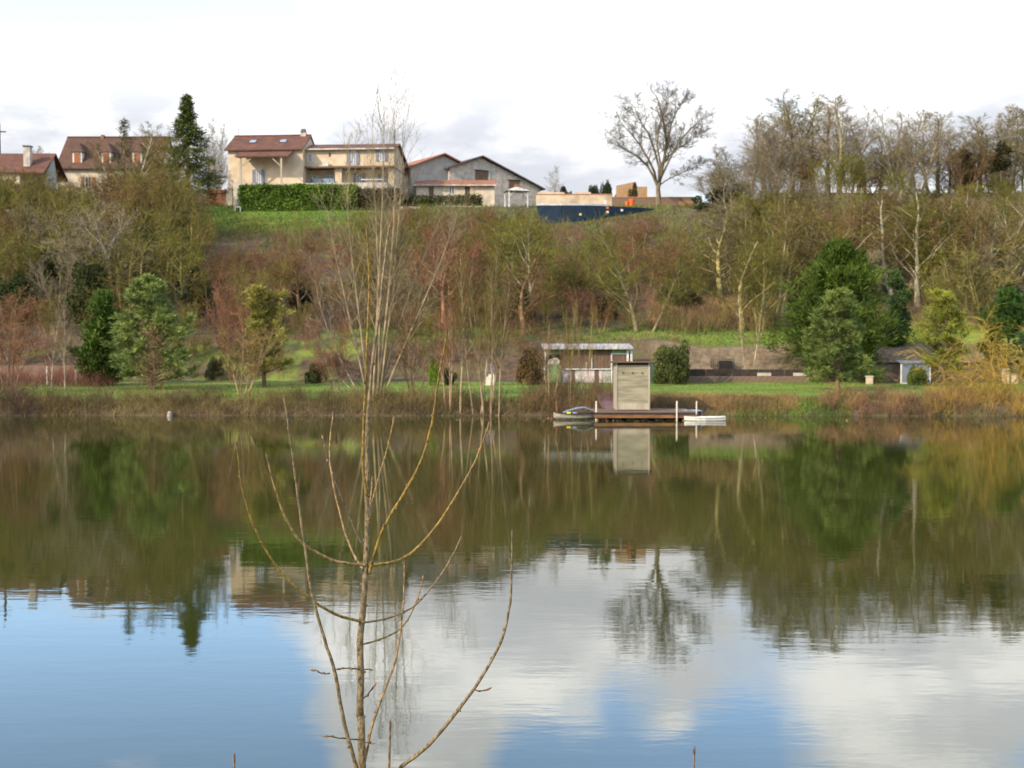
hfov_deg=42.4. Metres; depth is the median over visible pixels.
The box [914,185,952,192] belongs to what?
bare shrub
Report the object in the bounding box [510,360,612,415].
jetty brush
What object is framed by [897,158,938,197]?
bare shrub
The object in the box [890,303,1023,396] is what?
willow tree
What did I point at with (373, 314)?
bare tree
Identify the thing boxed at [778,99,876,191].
bare tree
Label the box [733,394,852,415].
shore grass
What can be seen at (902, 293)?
ivy column
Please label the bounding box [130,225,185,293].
evergreen bush
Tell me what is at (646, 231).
bare tree
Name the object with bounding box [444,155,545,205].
barn
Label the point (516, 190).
garden pavilion
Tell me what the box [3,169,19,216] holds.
bare tree
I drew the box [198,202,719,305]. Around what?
hill grass
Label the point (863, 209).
bare tree
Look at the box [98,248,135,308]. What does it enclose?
evergreen bush
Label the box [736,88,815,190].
bare tree
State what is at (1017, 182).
bare tree
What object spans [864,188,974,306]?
bare tree
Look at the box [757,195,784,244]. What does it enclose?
bare tree
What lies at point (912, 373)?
evergreen bush
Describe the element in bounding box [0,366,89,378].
wall
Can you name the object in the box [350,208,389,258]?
bare tree
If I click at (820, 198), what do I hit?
bare tree
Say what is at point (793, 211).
bare tree
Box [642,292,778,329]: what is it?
straw grass
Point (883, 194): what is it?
bare tree
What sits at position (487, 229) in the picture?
bare tree
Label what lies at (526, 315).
bare tree
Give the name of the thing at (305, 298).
evergreen bush
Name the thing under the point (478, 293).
bare tree
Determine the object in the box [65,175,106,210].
bare tree
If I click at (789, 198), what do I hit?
bare tree
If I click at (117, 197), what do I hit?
bare tree
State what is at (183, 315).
bare tree
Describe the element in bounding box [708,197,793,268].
bare tree
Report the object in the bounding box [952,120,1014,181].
bare tree
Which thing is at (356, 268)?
bare tree
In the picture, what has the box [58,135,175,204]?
dormer house
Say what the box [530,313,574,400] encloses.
sapling
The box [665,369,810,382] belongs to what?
wall
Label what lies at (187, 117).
spruce tree
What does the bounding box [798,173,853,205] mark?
bare shrub
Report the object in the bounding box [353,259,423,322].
bare tree
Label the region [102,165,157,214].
bare tree
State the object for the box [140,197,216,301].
bare tree
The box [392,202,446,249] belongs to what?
bare tree
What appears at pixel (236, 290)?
bare tree
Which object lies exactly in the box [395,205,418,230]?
bare tree
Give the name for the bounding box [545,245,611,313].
bare tree
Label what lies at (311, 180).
french door
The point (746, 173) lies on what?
bare shrub
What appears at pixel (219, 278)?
bare tree
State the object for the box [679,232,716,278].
bare tree
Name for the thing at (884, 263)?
bare tree
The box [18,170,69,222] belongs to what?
bare tree
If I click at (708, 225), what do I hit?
bare tree
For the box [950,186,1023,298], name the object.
bare tree
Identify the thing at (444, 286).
bare tree
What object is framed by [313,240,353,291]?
bare tree
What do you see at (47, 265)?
evergreen bush
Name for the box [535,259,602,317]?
bare tree
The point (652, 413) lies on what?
jetty
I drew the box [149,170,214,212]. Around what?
bare tree
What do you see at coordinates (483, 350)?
bare tree
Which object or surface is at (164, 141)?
bare tree
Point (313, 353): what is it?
bare tree
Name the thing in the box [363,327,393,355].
bare tree
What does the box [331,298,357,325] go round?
bare tree
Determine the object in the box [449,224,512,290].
bare tree
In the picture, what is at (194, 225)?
bare tree
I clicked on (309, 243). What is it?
bare tree
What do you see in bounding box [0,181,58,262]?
bare tree
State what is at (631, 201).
plastic bin
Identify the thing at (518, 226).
bare tree
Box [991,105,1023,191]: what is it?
bare tree
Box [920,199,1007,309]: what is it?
bare tree
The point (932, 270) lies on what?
bare tree
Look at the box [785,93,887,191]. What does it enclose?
bare tree
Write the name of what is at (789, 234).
bare tree
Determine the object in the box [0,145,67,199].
cottage
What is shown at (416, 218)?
bare tree
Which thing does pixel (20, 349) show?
bare tree
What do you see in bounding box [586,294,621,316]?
evergreen bush
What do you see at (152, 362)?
larch tree
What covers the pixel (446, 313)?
bare tree
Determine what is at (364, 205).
clipped hedge
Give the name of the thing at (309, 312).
bare tree
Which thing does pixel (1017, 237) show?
bare tree
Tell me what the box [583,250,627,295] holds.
bare tree
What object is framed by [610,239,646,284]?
bare tree
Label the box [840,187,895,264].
bare tree
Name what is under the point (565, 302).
bare tree
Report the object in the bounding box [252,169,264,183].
french door
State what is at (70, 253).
bare tree
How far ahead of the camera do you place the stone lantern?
91.77 m
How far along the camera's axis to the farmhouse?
161.98 m
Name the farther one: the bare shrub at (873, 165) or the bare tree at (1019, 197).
the bare shrub at (873, 165)
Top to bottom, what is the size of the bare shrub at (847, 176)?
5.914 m
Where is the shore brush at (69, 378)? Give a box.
[0,361,122,386]
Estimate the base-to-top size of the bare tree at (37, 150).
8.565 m
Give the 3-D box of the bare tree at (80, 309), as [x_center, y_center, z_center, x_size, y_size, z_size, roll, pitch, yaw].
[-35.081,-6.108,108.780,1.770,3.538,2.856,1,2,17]
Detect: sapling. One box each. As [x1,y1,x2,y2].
[33,304,70,387]
[43,296,79,389]
[236,224,512,767]
[429,285,470,411]
[435,239,487,412]
[448,232,507,413]
[460,253,519,415]
[476,261,522,415]
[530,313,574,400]
[562,303,578,403]
[570,295,597,400]
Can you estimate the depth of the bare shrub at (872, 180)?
158.63 m
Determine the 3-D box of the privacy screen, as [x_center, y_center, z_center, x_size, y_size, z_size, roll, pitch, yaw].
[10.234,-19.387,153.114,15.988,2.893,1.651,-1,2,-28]
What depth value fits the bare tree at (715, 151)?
175.34 m
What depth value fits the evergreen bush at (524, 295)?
111.22 m
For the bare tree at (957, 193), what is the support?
on the ground at (299, 368)
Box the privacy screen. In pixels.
[537,203,653,223]
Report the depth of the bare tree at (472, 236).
120.56 m
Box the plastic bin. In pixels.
[629,199,634,205]
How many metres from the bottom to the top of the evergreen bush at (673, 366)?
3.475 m
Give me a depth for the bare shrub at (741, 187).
162.22 m
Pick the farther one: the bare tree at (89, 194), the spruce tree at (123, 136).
the spruce tree at (123, 136)
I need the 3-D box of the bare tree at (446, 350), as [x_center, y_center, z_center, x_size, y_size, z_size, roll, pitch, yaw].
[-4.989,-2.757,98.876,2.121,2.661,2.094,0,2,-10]
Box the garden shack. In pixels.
[542,344,633,382]
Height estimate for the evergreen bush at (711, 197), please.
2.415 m
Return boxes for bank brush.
[0,374,566,415]
[816,380,977,415]
[920,378,1023,416]
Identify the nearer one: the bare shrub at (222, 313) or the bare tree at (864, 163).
the bare shrub at (222, 313)
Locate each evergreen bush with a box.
[0,274,38,321]
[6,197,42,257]
[10,238,75,306]
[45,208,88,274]
[63,259,120,326]
[66,346,85,356]
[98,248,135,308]
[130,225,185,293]
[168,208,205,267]
[179,264,216,316]
[203,356,224,378]
[285,283,325,309]
[304,363,328,383]
[427,357,441,385]
[444,368,457,384]
[501,283,537,322]
[516,345,546,384]
[559,185,571,193]
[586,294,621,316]
[588,184,599,193]
[599,181,615,196]
[628,183,637,196]
[652,339,690,383]
[655,282,702,307]
[691,185,746,203]
[692,201,717,209]
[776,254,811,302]
[906,363,927,384]
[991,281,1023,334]
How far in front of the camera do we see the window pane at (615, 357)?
95.52 m
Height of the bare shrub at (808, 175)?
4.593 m
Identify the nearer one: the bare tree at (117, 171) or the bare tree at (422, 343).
the bare tree at (422, 343)
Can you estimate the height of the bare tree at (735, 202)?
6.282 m
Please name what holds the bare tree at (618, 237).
on the ground at (299, 368)
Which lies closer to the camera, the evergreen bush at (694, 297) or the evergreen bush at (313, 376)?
the evergreen bush at (313, 376)
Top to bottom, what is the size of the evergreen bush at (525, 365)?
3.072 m
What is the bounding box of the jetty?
[590,401,695,420]
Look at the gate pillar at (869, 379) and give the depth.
93.64 m
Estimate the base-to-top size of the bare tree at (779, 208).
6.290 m
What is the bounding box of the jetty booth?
[609,361,654,409]
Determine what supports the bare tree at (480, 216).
on the ground at (299, 368)
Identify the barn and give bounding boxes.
[404,153,462,194]
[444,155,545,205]
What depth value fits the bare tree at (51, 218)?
117.85 m
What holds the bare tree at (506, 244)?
on the ground at (299, 368)
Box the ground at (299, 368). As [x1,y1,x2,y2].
[0,192,1023,415]
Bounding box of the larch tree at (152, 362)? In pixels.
[132,326,181,392]
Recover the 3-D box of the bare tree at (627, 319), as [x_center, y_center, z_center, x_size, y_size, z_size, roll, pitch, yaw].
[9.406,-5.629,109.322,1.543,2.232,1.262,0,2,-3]
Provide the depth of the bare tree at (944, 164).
164.64 m
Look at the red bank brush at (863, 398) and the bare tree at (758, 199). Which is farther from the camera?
the bare tree at (758, 199)
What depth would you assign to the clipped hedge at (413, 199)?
162.41 m
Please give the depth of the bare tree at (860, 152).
163.77 m
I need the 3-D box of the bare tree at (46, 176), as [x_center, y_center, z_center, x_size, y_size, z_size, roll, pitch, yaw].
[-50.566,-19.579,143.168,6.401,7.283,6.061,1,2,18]
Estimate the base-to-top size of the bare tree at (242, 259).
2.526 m
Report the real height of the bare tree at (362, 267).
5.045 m
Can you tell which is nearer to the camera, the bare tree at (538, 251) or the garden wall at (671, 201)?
the bare tree at (538, 251)
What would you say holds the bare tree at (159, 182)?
on the ground at (299, 368)
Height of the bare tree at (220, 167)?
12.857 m
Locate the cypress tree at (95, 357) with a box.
[72,285,127,385]
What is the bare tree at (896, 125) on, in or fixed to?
on the ground at (299, 368)
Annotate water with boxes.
[0,416,1023,767]
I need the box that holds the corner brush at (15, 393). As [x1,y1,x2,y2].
[0,359,74,415]
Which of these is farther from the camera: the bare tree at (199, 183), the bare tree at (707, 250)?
the bare tree at (199, 183)
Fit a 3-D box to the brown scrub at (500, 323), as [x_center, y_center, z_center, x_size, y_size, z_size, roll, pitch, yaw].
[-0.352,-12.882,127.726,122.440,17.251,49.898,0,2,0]
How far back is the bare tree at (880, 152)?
165.46 m
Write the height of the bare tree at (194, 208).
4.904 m
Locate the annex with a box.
[413,180,496,205]
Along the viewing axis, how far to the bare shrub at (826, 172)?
155.57 m
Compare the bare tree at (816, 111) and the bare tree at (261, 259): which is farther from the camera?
the bare tree at (816, 111)
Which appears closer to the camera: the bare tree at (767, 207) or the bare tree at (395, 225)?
the bare tree at (767, 207)
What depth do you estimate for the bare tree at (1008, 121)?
167.62 m
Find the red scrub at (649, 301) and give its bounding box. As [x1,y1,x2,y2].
[187,213,669,331]
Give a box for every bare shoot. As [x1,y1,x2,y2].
[233,753,235,767]
[388,719,391,767]
[693,746,695,767]
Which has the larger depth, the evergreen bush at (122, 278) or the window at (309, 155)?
the window at (309, 155)
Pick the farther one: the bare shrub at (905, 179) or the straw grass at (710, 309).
the bare shrub at (905, 179)
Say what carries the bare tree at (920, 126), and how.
on the ground at (299, 368)
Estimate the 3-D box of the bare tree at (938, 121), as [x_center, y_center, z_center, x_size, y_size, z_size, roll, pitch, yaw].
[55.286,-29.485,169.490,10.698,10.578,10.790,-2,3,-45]
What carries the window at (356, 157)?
in the farmhouse
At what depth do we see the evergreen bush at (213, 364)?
97.67 m
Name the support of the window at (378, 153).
in the farmhouse
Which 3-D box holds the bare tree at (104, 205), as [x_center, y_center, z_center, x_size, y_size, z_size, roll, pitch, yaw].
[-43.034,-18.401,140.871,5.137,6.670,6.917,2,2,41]
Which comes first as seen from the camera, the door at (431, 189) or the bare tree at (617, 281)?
the bare tree at (617, 281)
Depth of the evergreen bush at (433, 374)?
91.91 m
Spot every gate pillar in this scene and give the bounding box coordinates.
[865,376,873,383]
[1002,369,1008,383]
[1010,374,1017,383]
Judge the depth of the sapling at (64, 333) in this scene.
86.55 m
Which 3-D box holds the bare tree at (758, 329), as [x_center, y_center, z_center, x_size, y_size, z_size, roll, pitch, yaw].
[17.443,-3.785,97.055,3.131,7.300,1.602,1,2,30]
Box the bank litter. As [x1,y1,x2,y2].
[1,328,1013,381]
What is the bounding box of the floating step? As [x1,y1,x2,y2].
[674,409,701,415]
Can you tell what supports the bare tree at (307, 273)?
on the ground at (299, 368)
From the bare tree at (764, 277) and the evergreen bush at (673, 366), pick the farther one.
the bare tree at (764, 277)
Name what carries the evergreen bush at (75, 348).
on the ground at (299, 368)
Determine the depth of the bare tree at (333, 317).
104.32 m
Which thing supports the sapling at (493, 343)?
on the ground at (299, 368)
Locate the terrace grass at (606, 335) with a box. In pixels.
[335,320,799,345]
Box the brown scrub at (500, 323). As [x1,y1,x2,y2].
[1,191,1023,339]
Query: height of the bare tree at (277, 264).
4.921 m
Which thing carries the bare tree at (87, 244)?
on the ground at (299, 368)
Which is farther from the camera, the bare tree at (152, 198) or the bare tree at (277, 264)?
the bare tree at (152, 198)
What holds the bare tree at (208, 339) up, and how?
on the ground at (299, 368)
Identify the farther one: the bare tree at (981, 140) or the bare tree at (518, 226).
the bare tree at (981, 140)
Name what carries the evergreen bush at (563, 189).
on the ground at (299, 368)
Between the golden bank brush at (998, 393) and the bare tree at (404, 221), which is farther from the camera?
the bare tree at (404, 221)
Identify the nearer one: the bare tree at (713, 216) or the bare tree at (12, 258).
the bare tree at (12, 258)
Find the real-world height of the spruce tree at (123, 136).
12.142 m
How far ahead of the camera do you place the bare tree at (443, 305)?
107.82 m
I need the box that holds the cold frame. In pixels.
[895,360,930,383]
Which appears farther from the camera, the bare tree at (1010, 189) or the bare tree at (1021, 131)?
the bare tree at (1021, 131)
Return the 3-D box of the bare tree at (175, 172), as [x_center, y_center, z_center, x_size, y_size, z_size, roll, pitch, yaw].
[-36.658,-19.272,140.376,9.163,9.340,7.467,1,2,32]
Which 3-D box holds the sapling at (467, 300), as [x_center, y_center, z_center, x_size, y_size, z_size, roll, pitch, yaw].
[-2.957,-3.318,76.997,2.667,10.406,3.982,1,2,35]
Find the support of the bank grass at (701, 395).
on the ground at (299, 368)
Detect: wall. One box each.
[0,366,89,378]
[196,190,226,205]
[536,192,612,205]
[612,195,701,206]
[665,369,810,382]
[870,362,1023,380]
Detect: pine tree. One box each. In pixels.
[99,272,201,388]
[223,283,296,386]
[800,286,881,390]
[903,286,976,384]
[977,285,1023,370]
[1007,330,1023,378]
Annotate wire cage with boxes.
[711,358,734,368]
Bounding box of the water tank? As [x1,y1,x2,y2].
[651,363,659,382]
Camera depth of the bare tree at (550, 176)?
175.44 m
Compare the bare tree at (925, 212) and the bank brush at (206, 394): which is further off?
the bare tree at (925, 212)
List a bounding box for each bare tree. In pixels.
[0,166,23,226]
[0,166,51,213]
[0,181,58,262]
[0,183,70,254]
[0,198,59,264]
[0,210,17,272]
[0,216,19,280]
[0,221,56,294]
[0,226,20,296]
[2,303,23,333]
[3,169,19,212]
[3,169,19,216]
[4,327,37,365]
[8,178,62,228]
[8,288,29,328]
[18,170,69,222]
[20,189,100,304]
[24,286,67,335]
[25,251,78,318]
[27,170,60,221]
[28,333,57,365]
[31,303,56,329]
[32,146,42,152]
[35,183,183,300]
[37,182,81,210]
[37,199,161,300]
[40,196,142,277]
[42,177,90,235]
[46,186,115,225]
[47,196,114,256]
[53,332,73,353]
[61,179,84,206]
[63,229,214,327]
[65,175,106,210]
[69,182,155,244]
[69,198,99,213]
[73,166,165,259]
[75,293,91,329]
[78,282,132,318]
[83,183,130,228]
[85,121,174,209]
[90,170,125,230]
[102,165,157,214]
[104,166,168,220]
[109,160,158,233]
[111,163,190,244]
[115,168,180,228]
[121,303,137,327]
[130,154,197,212]
[136,123,199,177]
[138,320,149,337]
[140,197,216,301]
[141,180,199,232]
[142,176,195,225]
[147,227,209,312]
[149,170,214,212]
[150,202,229,279]
[155,334,193,352]
[165,164,204,201]
[167,195,209,233]
[174,189,212,218]
[175,304,194,329]
[175,333,201,361]
[176,297,203,344]
[185,269,232,324]
[186,331,216,356]
[191,136,221,189]
[195,116,227,189]
[202,245,248,298]
[202,295,232,325]
[211,265,259,322]
[219,294,248,327]
[220,276,251,325]
[222,301,267,337]
[223,251,306,319]
[224,262,271,332]
[233,249,251,271]
[241,249,277,283]
[258,247,306,290]
[258,250,312,309]
[260,245,345,318]
[265,296,291,333]
[271,282,291,309]
[271,342,285,369]
[286,307,305,336]
[289,301,317,334]
[291,318,320,350]
[295,236,329,265]
[299,260,325,288]
[300,51,479,399]
[303,350,338,373]
[304,266,343,322]
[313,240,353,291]
[313,293,360,336]
[317,273,367,324]
[324,231,370,271]
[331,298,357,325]
[333,256,375,311]
[343,250,389,299]
[348,235,407,304]
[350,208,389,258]
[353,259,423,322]
[355,232,425,313]
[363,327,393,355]
[364,220,380,238]
[369,219,417,254]
[370,303,395,329]
[388,214,408,244]
[389,292,422,334]
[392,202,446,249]
[394,213,411,228]
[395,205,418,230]
[397,223,413,246]
[402,217,468,300]
[402,234,490,330]
[403,203,440,260]
[408,210,494,296]
[411,258,483,318]
[416,329,437,360]
[420,309,439,341]
[424,228,458,254]
[427,240,492,304]
[434,333,455,363]
[436,208,452,226]
[436,304,454,323]
[446,203,489,234]
[448,273,484,329]
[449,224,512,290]
[461,205,492,239]
[461,253,581,334]
[466,347,477,363]
[467,219,521,271]
[468,289,490,325]
[474,211,489,224]
[478,215,521,262]
[479,209,554,282]
[479,338,491,355]
[481,205,497,220]
[493,209,552,322]
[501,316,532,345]
[508,220,557,273]
[510,213,527,258]
[511,304,532,327]
[516,210,541,234]
[527,221,553,276]
[532,283,555,318]
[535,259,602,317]
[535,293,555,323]
[537,236,574,302]
[537,261,604,318]
[544,265,576,315]
[545,167,561,191]
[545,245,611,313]
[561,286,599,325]
[572,238,611,268]
[578,212,711,331]
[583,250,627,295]
[584,228,630,270]
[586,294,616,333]
[590,224,621,261]
[596,263,635,306]
[597,77,716,205]
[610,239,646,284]
[615,215,646,264]
[618,306,631,328]
[625,243,668,286]
[628,217,663,252]
[644,245,679,288]
[645,213,659,226]
[653,231,695,288]
[660,243,704,286]
[673,207,790,297]
[674,201,730,247]
[677,261,713,296]
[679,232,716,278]
[685,237,792,330]
[687,158,759,190]
[690,223,736,275]
[692,197,752,255]
[695,192,762,294]
[698,208,726,240]
[706,143,756,188]
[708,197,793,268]
[710,125,779,194]
[712,185,775,256]
[721,192,766,243]
[728,190,821,317]
[729,225,806,329]
[729,283,770,368]
[731,114,814,192]
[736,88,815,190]
[736,190,768,223]
[737,94,823,190]
[737,195,825,256]
[740,140,790,191]
[745,101,853,191]
[748,192,781,227]
[749,192,828,265]
[754,201,831,285]
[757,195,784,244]
[769,193,799,243]
[770,203,874,288]
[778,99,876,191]
[778,203,832,255]
[783,216,885,272]
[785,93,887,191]
[792,91,837,186]
[802,192,870,247]
[805,116,899,192]
[806,195,841,237]
[807,191,839,232]
[816,192,833,213]
[820,189,933,296]
[822,185,906,252]
[824,105,887,189]
[829,199,847,215]
[835,190,863,217]
[838,194,873,247]
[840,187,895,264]
[842,199,880,242]
[848,143,893,191]
[852,128,918,192]
[857,245,887,308]
[858,187,877,209]
[859,106,918,186]
[861,194,969,288]
[862,111,939,181]
[863,186,941,269]
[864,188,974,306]
[866,198,966,293]
[874,182,905,228]
[874,185,929,224]
[885,195,985,299]
[886,112,969,192]
[887,109,960,191]
[888,109,951,186]
[901,190,984,296]
[904,197,940,249]
[907,111,974,192]
[908,245,991,319]
[909,234,1023,328]
[911,183,929,205]
[918,127,983,192]
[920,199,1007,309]
[930,138,981,192]
[931,182,1010,296]
[932,194,966,220]
[941,113,1009,191]
[941,243,1000,315]
[944,198,1023,304]
[946,184,973,204]
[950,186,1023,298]
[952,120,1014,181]
[958,188,1011,234]
[965,108,1023,168]
[965,110,1023,190]
[966,233,1020,296]
[974,185,991,200]
[977,104,1018,164]
[983,109,1023,190]
[986,190,1023,277]
[989,190,1023,233]
[990,185,1016,205]
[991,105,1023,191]
[999,185,1023,228]
[1000,181,1022,201]
[1009,214,1023,268]
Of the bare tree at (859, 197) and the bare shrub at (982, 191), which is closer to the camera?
the bare tree at (859, 197)
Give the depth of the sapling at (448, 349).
77.32 m
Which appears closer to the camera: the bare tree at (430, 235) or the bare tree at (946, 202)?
the bare tree at (430, 235)
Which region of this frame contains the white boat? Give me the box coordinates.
[684,416,725,420]
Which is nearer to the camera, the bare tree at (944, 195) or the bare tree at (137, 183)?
the bare tree at (944, 195)
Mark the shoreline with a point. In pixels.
(591, 420)
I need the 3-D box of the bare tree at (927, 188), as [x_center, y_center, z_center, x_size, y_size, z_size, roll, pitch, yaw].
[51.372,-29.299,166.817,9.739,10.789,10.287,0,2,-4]
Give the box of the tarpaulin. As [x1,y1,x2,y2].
[564,407,593,412]
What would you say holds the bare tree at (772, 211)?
on the ground at (299, 368)
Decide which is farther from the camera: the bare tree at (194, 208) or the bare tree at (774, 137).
the bare tree at (774, 137)
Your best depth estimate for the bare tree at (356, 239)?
129.77 m
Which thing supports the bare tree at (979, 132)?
on the ground at (299, 368)
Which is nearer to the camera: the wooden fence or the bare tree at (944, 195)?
the bare tree at (944, 195)
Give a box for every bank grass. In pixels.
[0,391,1023,415]
[650,390,799,411]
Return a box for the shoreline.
[411,417,846,420]
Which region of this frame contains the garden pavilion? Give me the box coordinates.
[504,187,529,206]
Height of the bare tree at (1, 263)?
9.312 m
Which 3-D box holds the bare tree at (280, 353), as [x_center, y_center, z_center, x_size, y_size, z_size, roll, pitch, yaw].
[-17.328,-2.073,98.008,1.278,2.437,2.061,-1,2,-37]
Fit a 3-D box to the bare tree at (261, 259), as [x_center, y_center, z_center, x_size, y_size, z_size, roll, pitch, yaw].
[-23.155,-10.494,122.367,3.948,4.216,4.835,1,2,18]
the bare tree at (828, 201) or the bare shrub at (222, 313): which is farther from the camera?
the bare tree at (828, 201)
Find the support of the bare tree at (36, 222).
on the ground at (299, 368)
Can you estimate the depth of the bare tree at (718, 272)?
119.77 m
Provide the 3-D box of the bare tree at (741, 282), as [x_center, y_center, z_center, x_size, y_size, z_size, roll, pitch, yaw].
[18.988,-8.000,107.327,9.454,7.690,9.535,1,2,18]
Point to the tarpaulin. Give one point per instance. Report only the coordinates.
(577, 408)
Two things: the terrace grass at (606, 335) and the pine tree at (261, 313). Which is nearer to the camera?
the pine tree at (261, 313)
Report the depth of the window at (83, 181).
174.14 m
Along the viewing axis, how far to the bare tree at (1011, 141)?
171.80 m
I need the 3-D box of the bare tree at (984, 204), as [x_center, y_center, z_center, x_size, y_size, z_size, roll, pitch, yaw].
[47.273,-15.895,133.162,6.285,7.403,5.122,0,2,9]
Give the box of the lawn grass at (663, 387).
[4,381,1023,402]
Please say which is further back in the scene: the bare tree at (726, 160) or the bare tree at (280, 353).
the bare tree at (726, 160)
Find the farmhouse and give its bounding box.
[224,128,407,206]
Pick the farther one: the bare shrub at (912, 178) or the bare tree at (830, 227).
the bare shrub at (912, 178)
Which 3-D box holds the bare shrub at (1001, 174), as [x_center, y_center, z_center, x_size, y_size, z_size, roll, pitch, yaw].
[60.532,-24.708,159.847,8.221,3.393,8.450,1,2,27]
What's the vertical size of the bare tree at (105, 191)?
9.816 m
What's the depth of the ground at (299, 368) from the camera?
101.34 m
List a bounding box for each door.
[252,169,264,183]
[309,175,316,182]
[326,175,333,182]
[353,174,364,182]
[429,187,433,194]
[465,187,469,203]
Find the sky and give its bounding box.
[0,0,1023,202]
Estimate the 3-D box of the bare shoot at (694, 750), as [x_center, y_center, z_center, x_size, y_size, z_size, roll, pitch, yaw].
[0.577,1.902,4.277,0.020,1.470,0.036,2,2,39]
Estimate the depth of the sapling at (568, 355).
78.15 m
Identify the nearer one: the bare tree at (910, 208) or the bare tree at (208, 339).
the bare tree at (208, 339)
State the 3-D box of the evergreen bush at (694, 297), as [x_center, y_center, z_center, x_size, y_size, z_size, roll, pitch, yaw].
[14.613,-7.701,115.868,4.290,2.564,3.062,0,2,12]
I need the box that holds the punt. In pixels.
[553,411,593,419]
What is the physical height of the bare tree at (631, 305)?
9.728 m
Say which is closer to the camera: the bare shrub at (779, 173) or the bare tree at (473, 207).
the bare tree at (473, 207)
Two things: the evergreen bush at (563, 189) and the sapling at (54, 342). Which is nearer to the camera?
the sapling at (54, 342)
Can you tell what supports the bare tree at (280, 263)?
on the ground at (299, 368)
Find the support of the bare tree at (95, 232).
on the ground at (299, 368)
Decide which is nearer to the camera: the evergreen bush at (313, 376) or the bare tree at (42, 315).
the evergreen bush at (313, 376)
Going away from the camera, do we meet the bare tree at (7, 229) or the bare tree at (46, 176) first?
the bare tree at (7, 229)
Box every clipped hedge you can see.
[236,182,360,211]
[354,187,402,209]
[398,193,483,206]
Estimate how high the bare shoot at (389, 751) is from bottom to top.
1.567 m
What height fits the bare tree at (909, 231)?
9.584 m
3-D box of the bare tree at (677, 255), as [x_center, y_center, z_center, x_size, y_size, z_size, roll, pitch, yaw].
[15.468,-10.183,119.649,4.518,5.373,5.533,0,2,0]
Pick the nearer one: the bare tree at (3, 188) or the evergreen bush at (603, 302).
the evergreen bush at (603, 302)
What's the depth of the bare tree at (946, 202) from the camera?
142.13 m
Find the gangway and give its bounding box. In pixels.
[594,392,613,408]
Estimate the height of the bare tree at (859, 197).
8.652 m
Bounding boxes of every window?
[81,177,94,186]
[308,154,311,161]
[347,150,358,164]
[376,150,387,160]
[378,174,387,181]
[449,186,454,194]
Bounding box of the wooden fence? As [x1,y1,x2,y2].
[616,182,646,196]
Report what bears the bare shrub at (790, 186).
on the ground at (299, 368)
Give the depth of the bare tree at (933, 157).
159.25 m
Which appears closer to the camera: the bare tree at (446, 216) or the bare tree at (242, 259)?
the bare tree at (242, 259)
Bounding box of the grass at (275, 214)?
[198,205,371,232]
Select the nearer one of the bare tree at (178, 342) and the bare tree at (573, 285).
the bare tree at (178, 342)
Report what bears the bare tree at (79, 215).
on the ground at (299, 368)
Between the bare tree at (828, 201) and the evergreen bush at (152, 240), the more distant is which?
the bare tree at (828, 201)
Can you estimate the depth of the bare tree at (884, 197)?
143.31 m
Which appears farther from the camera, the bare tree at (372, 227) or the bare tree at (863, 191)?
the bare tree at (863, 191)
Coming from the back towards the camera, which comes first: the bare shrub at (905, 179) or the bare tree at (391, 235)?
the bare shrub at (905, 179)
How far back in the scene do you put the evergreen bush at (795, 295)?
117.36 m
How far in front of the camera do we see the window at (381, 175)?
163.55 m
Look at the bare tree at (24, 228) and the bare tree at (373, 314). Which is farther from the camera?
the bare tree at (24, 228)
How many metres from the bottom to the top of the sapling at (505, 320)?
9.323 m
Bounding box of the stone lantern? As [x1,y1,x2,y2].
[483,364,495,385]
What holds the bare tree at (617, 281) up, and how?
on the ground at (299, 368)
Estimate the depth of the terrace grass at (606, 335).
106.38 m
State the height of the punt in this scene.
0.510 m
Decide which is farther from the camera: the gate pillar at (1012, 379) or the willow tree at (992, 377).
the gate pillar at (1012, 379)
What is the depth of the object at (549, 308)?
111.03 m
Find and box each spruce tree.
[96,118,147,217]
[149,92,232,205]
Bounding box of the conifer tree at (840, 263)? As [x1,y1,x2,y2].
[757,236,912,383]
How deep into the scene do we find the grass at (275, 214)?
153.45 m
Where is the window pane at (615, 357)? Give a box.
[612,354,625,368]
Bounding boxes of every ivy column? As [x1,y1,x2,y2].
[799,171,815,190]
[879,266,913,345]
[946,147,977,192]
[971,140,1022,192]
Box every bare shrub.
[0,285,68,390]
[204,276,253,379]
[212,303,287,395]
[307,314,359,397]
[351,340,399,391]
[386,301,443,396]
[687,167,756,208]
[691,168,735,193]
[728,181,762,195]
[737,156,776,200]
[746,144,793,189]
[749,161,791,202]
[756,165,807,204]
[761,152,816,191]
[789,179,833,197]
[791,154,837,189]
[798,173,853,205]
[807,151,858,195]
[819,154,881,199]
[833,145,871,195]
[851,165,883,193]
[857,172,896,192]
[863,150,911,192]
[874,162,916,197]
[883,165,923,188]
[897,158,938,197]
[906,186,944,197]
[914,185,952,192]
[926,166,969,192]
[939,145,994,192]
[939,175,954,192]
[948,156,993,192]
[960,171,1011,201]
[963,181,1010,204]
[978,166,1023,189]
[982,160,1023,191]
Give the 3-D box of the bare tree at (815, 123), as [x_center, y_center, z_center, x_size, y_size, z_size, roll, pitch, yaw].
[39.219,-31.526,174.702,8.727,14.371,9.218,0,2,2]
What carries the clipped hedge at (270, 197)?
on the ground at (299, 368)

